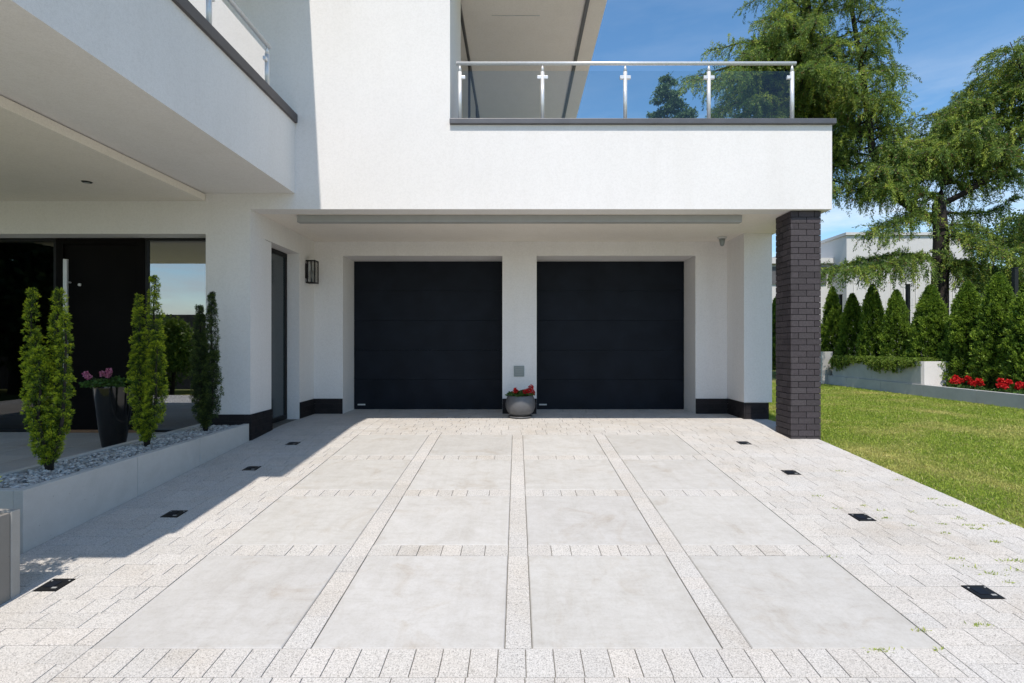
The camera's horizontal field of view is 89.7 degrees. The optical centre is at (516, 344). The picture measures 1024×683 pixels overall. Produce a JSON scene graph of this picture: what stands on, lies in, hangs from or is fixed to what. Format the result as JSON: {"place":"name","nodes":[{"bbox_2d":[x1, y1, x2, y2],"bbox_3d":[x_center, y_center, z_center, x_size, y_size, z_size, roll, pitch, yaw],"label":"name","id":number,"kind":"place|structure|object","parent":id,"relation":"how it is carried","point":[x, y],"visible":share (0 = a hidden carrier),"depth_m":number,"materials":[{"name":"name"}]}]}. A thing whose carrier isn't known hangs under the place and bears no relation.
{"place":"outdoors","nodes":[
{"label":"outdoors","id":0,"kind":"place"},
{"bbox_2d":[0,432,163,472],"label":"porch floor","id":1,"kind":"structure","parent":0,"point":[16,452],"depth_m":6.06,"materials":[{"name":"grey concrete"}]},
{"bbox_2d":[92,383,133,447],"bbox_3d":[-4.720,0.824,6.030,0.396,0.748,0.396,0,0,0],"label":"tall vase","id":2,"kind":"object","parent":1,"relation":"on","point":[113,408],"visible":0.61,"depth_m":5.90,"materials":[{"name":"black ceramic"}]},
{"bbox_2d":[79,368,144,387],"bbox_3d":[-4.726,0.383,6.047,0.623,0.239,0.591,0,0,0],"label":"pink geranium","id":3,"kind":"object","parent":2,"relation":"in","point":[115,380],"visible":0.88,"depth_m":5.90,"materials":[{"name":"green plant"}]},
{"bbox_2d":[0,409,1023,682],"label":"paving","id":4,"kind":"structure","parent":0,"point":[124,561],"depth_m":3.63,"materials":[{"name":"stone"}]},
{"bbox_2d":[33,579,75,591],"bbox_3d":[-2.917,1.528,3.251,0.142,0.034,0.142,0,4,0],"label":"ground light","id":5,"kind":"object","parent":4,"relation":"on","point":[55,585],"visible":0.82,"depth_m":3.23,"materials":[{"name":"black metal"}]},
{"bbox_2d":[161,510,187,517],"bbox_3d":[-2.910,1.448,4.371,0.142,0.034,0.142,0,4,0],"label":"ground light","id":6,"kind":"object","parent":4,"relation":"on","point":[174,513],"visible":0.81,"depth_m":4.36,"materials":[{"name":"black metal"}]},
{"bbox_2d":[242,466,260,470],"bbox_3d":[-2.890,1.360,5.611,0.142,0.034,0.142,0,4,0],"label":"ground light","id":7,"kind":"object","parent":4,"relation":"on","point":[252,467],"visible":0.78,"depth_m":5.61,"materials":[{"name":"black metal"}]},
{"bbox_2d":[285,442,299,444],"bbox_3d":[-2.890,1.287,6.641,0.142,0.034,0.142,0,4,0],"label":"ground light","id":8,"kind":"object","parent":4,"relation":"on","point":[292,443],"visible":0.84,"depth_m":6.63,"materials":[{"name":"black metal"}]},
{"bbox_2d":[505,395,534,418],"bbox_3d":[0.056,1.016,8.470,0.496,0.363,0.496,0,0,0],"label":"round pot","id":9,"kind":"object","parent":4,"relation":"on","point":[521,407],"visible":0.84,"depth_m":8.28,"materials":[{"name":"grey stone"}]},
{"bbox_2d":[505,384,534,396],"bbox_3d":[0.053,0.751,8.475,0.506,0.212,0.527,0,0,0],"label":"red geranium","id":10,"kind":"object","parent":9,"relation":"on","point":[518,393],"visible":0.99,"depth_m":8.37,"materials":[{"name":"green plant"}]},
{"bbox_2d":[736,441,750,444],"bbox_3d":[2.940,1.285,6.671,0.142,0.034,0.142,0,4,0],"label":"ground light","id":11,"kind":"object","parent":4,"relation":"on","point":[743,442],"visible":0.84,"depth_m":6.67,"materials":[{"name":"black metal"}]},
{"bbox_2d":[781,470,800,474],"bbox_3d":[2.910,1.370,5.471,0.142,0.034,0.142,0,4,0],"label":"ground light","id":12,"kind":"object","parent":4,"relation":"on","point":[790,472],"visible":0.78,"depth_m":5.46,"materials":[{"name":"black metal"}]},
{"bbox_2d":[848,514,875,520],"bbox_3d":[2.880,1.453,4.301,0.142,0.034,0.142,0,4,0],"label":"ground light","id":13,"kind":"object","parent":4,"relation":"on","point":[861,517],"visible":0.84,"depth_m":4.29,"materials":[{"name":"black metal"}]},
{"bbox_2d":[812,470,1022,651],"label":"weeds","id":14,"kind":"object","parent":4,"relation":"on","point":[942,648],"visible":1,"depth_m":3.56,"materials":[{"name":"green plant"}]},
{"bbox_2d":[961,585,1004,598],"bbox_3d":[2.865,1.533,3.171,0.142,0.034,0.142,0,4,0],"label":"ground light","id":15,"kind":"object","parent":4,"relation":"on","point":[982,592],"visible":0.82,"depth_m":3.16,"materials":[{"name":"black metal"}]},
{"bbox_2d":[91,435,940,649],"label":"driveway slabs","id":16,"kind":"structure","parent":0,"point":[459,602],"depth_m":3.38,"materials":[{"name":"concrete"}]},
{"bbox_2d":[451,370,1023,527],"bbox_3d":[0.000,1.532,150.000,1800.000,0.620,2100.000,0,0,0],"label":"ground","id":17,"kind":"structure","parent":0,"point":[774,373],"depth_m":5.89,"materials":[{"name":"green plant"}]},
{"bbox_2d":[0,509,19,604],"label":"block planter","id":18,"kind":"object","parent":17,"relation":"on","point":[9,554],"visible":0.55,"depth_m":3.09,"materials":[{"name":"concrete"}]},
{"bbox_2d":[0,424,248,553],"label":"long planter","id":19,"kind":"object","parent":17,"relation":"on","point":[52,508],"visible":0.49,"depth_m":4.38,"materials":[{"name":"concrete"}]},
{"bbox_2d":[18,287,76,470],"bbox_3d":[-3.951,0.303,4.327,0.500,1.603,0.345,0,0,0],"label":"columnar yew","id":20,"kind":"object","parent":19,"relation":"in","point":[48,451],"visible":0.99,"depth_m":4.31,"materials":[{"name":"green plant"}]},
{"bbox_2d":[0,425,237,487],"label":"pebbles","id":21,"kind":"object","parent":19,"relation":"on","point":[42,474],"visible":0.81,"depth_m":4.74,"materials":[{"name":"gravel"}]},
{"bbox_2d":[123,274,168,446],"bbox_3d":[-3.853,0.178,5.389,0.416,1.851,0.341,0,0,0],"label":"columnar yew","id":22,"kind":"object","parent":19,"relation":"in","point":[149,410],"visible":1,"depth_m":5.36,"materials":[{"name":"green plant"}]},
{"bbox_2d":[187,291,223,430],"bbox_3d":[-3.782,0.222,6.258,0.399,1.764,0.322,0,0,0],"label":"columnar yew","id":23,"kind":"object","parent":19,"relation":"in","point":[204,397],"visible":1,"depth_m":6.24,"materials":[{"name":"green plant"}]},
{"bbox_2d":[0,0,836,440],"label":"house","id":24,"kind":"structure","parent":17,"relation":"on","point":[462,204],"depth_m":6.88,"materials":[{"name":"white paint"}]},
{"bbox_2d":[0,238,55,431],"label":"entrance window","id":25,"kind":"structure","parent":24,"relation":"in","point":[25,263],"depth_m":7.09,"materials":[{"name":"black glass"}]},
{"bbox_2d":[56,238,144,429],"bbox_3d":[-5.710,-0.129,7.050,1.216,2.658,0.140,0,0,0],"label":"entrance door","id":26,"kind":"structure","parent":24,"relation":"in","point":[101,278],"depth_m":7.07,"materials":[{"name":"metal"}]},
{"bbox_2d":[145,238,205,431],"bbox_3d":[-4.606,-0.129,7.090,0.988,2.658,0.060,0,0,0],"label":"entrance window","id":27,"kind":"structure","parent":24,"relation":"in","point":[179,264],"depth_m":7.09,"materials":[{"name":"clear glass"}]},
{"bbox_2d":[271,248,286,422],"bbox_3d":[-3.740,-0.133,7.855,0.050,2.665,0.946,0,0,0],"label":"side door","id":28,"kind":"structure","parent":24,"relation":"in","point":[278,258],"depth_m":8.07,"materials":[{"name":"grey glass"}]},
{"bbox_2d":[305,260,318,283],"bbox_3d":[-3.432,-1.211,8.610,0.173,0.382,0.160,0,0,0],"label":"wall lamp","id":29,"kind":"object","parent":24,"relation":"attached to","point":[309,274],"visible":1,"depth_m":8.59,"materials":[{"name":"black metal"}]},
{"bbox_2d":[354,262,501,408],"bbox_3d":[-1.637,-0.168,9.558,2.764,2.739,0.044,0,0,0],"label":"garage door","id":30,"kind":"structure","parent":24,"relation":"in","point":[428,335],"depth_m":9.54,"materials":[{"name":"paint"}]},
{"bbox_2d":[461,6,479,117],"bbox_3d":[-0.925,-3.800,10.835,0.050,3.380,5.470,0,0,0],"label":"terrace window","id":31,"kind":"structure","parent":24,"relation":"in","point":[469,104],"depth_m":9.38,"materials":[{"name":"grey glass"}]},
{"bbox_2d":[514,366,523,376],"bbox_3d":[0.035,0.463,8.917,0.180,0.185,0.022,0,0,0],"label":"intercom panel","id":32,"kind":"object","parent":24,"relation":"attached to","point":[518,371],"visible":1,"depth_m":8.91,"materials":[{"name":"grey plastic"}]},
{"bbox_2d":[537,262,683,408],"bbox_3d":[1.718,-0.168,9.558,2.751,2.739,0.044,0,0,0],"label":"garage door","id":33,"kind":"structure","parent":24,"relation":"in","point":[610,335],"depth_m":9.54,"materials":[{"name":"paint"}]},
{"bbox_2d":[717,236,726,245],"bbox_3d":[3.410,-1.712,8.560,0.150,0.149,0.150,0,0,0],"label":"motion sensor","id":34,"kind":"object","parent":24,"relation":"attached to","point":[721,239],"visible":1,"depth_m":8.53,"materials":[{"name":"white plastic"}]},
{"bbox_2d":[646,70,698,117],"bbox_3d":[8.906,-7.270,30.111,9.320,17.140,8.998,0,0,28],"label":"spruce","id":35,"kind":"object","parent":17,"relation":"on","point":[664,92],"visible":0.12,"depth_m":29.74,"materials":[{"name":"green plant"}]},
{"bbox_2d":[772,296,776,370],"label":"arborvitae","id":36,"kind":"object","parent":17,"relation":"on","point":[774,327],"visible":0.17,"depth_m":20.18,"materials":[{"name":"green plant"}]},
{"bbox_2d":[672,0,913,221],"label":"weeping larch","id":37,"kind":"object","parent":17,"relation":"on","point":[789,35],"visible":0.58,"depth_m":15.94,"materials":[{"name":"green plant"}]},
{"bbox_2d":[819,352,831,383],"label":"garden wall","id":38,"kind":"structure","parent":17,"relation":"on","point":[826,370],"depth_m":15.70,"materials":[{"name":"concrete"}]},
{"bbox_2d":[819,286,841,355],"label":"arborvitae","id":39,"kind":"object","parent":17,"relation":"on","point":[832,314],"visible":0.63,"depth_m":16.75,"materials":[{"name":"green plant"}]},
{"bbox_2d":[811,0,1023,350],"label":"weeping larch","id":40,"kind":"object","parent":17,"relation":"on","point":[945,147],"visible":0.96,"depth_m":14.68,"materials":[{"name":"green plant"}]},
{"bbox_2d":[820,267,1018,348],"bbox_3d":[11.120,-0.260,14.524,0.100,2.920,12.652,0,0,0],"label":"wire fence","id":41,"kind":"object","parent":17,"relation":"on","point":[1015,278],"visible":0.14,"depth_m":11.54,"materials":[{"name":"grey metal"}]},
{"bbox_2d":[828,375,1023,409],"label":"garden kerb","id":42,"kind":"structure","parent":17,"relation":"on","point":[1003,399],"depth_m":11.59,"materials":[{"name":"concrete"}]},
{"bbox_2d":[965,212,1023,342],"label":"young larch","id":43,"kind":"object","parent":17,"relation":"on","point":[1017,236],"visible":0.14,"depth_m":14.29,"materials":[{"name":"green plant"}]},
{"bbox_2d":[980,209,1023,294],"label":"broadleaf tree","id":44,"kind":"object","parent":17,"relation":"on","point":[1019,213],"visible":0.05,"depth_m":24.96,"materials":[{"name":"green plant"}]},
{"bbox_2d":[576,0,1023,267],"label":"sky","id":45,"kind":"structure","parent":0,"point":[945,38],"materials":[{"name":"blue"}]},
{"bbox_2d":[772,232,971,348],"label":"neighbour house","id":46,"kind":"structure","parent":0,"point":[837,249],"depth_m":30.00,"materials":[{"name":"white paint"}]},
{"bbox_2d":[772,267,826,283],"bbox_3d":[16.550,-2.275,31.470,4.700,4.950,0.100,0,0,0],"label":"window","id":47,"kind":"structure","parent":46,"relation":"in","point":[774,281],"depth_m":31.42,"materials":[{"name":"glass"}]},
{"label":"planting bed","id":48,"kind":"structure","parent":0,"visible":0},
{"bbox_2d":[830,293,861,355],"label":"arborvitae","id":49,"kind":"object","parent":48,"relation":"on","point":[848,332],"visible":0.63,"depth_m":15.78,"materials":[{"name":"green plant"}]},
{"bbox_2d":[853,283,884,355],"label":"arborvitae","id":50,"kind":"object","parent":48,"relation":"on","point":[872,313],"visible":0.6,"depth_m":14.85,"materials":[{"name":"green plant"}]},
{"bbox_2d":[832,361,949,386],"bbox_3d":[9.835,0.725,13.800,0.690,0.650,3.400,0,0,0],"label":"raised bed","id":51,"kind":"object","parent":48,"relation":"on","point":[928,373],"visible":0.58,"depth_m":12.55,"materials":[{"name":"concrete"}]},
{"bbox_2d":[828,354,944,373],"bbox_3d":[9.780,0.545,13.803,0.901,0.533,3.519,0,0,0],"label":"creeping juniper","id":52,"kind":"object","parent":51,"relation":"in","point":[875,362],"visible":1,"depth_m":13.40,"materials":[{"name":"green plant"}]},
{"bbox_2d":[876,289,912,356],"bbox_3d":[10.363,-0.200,14.075,0.997,2.654,1.119,0,0,-15],"label":"arborvitae","id":53,"kind":"object","parent":48,"relation":"on","point":[896,317],"visible":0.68,"depth_m":13.90,"materials":[{"name":"green plant"}]},
{"bbox_2d":[901,284,948,360],"bbox_3d":[10.377,-0.198,12.908,1.225,2.653,1.310,0,0,23],"label":"arborvitae","id":54,"kind":"object","parent":48,"relation":"on","point":[930,316],"visible":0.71,"depth_m":12.77,"materials":[{"name":"green plant"}]},
{"bbox_2d":[938,280,992,386],"bbox_3d":[10.418,-0.182,11.911,1.184,2.616,1.170,0,0,-5],"label":"arborvitae","id":55,"kind":"object","parent":48,"relation":"on","point":[964,309],"visible":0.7,"depth_m":11.83,"materials":[{"name":"green plant"}]},
{"bbox_2d":[964,272,1023,390],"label":"arborvitae","id":56,"kind":"object","parent":48,"relation":"on","point":[997,299],"visible":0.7,"depth_m":11.03,"materials":[{"name":"green plant"}]},
{"bbox_2d":[995,281,1023,392],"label":"arborvitae","id":57,"kind":"object","parent":48,"relation":"on","point":[1014,360],"visible":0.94,"depth_m":10.44,"materials":[{"name":"green plant"}]},
{"bbox_2d":[1000,379,1022,392],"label":"red flowers","id":58,"kind":"object","parent":48,"relation":"on","point":[1008,382],"visible":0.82,"depth_m":10.15,"materials":[{"name":"red plant"}]},
{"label":"gravel","id":59,"kind":"object","parent":48,"relation":"on","visible":0},
{"bbox_2d":[946,374,964,388],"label":"red flowers","id":60,"kind":"object","parent":59,"relation":"on","point":[954,379],"visible":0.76,"depth_m":11.46,"materials":[{"name":"red plant"}]},
{"bbox_2d":[956,375,975,389],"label":"red flowers","id":61,"kind":"object","parent":59,"relation":"on","point":[968,379],"visible":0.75,"depth_m":11.15,"materials":[{"name":"red plant"}]},
{"bbox_2d":[968,378,987,390],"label":"red flowers","id":62,"kind":"object","parent":59,"relation":"on","point":[977,382],"visible":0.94,"depth_m":10.89,"materials":[{"name":"red plant"}]},
{"bbox_2d":[988,378,1008,392],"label":"red flowers","id":63,"kind":"object","parent":59,"relation":"on","point":[1000,381],"visible":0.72,"depth_m":10.36,"materials":[{"name":"red plant"}]},
{"bbox_2d":[1013,382,1023,393],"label":"red flowers","id":64,"kind":"object","parent":59,"relation":"on","point":[1020,391],"visible":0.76,"depth_m":9.84,"materials":[{"name":"red plant"}]}
]}

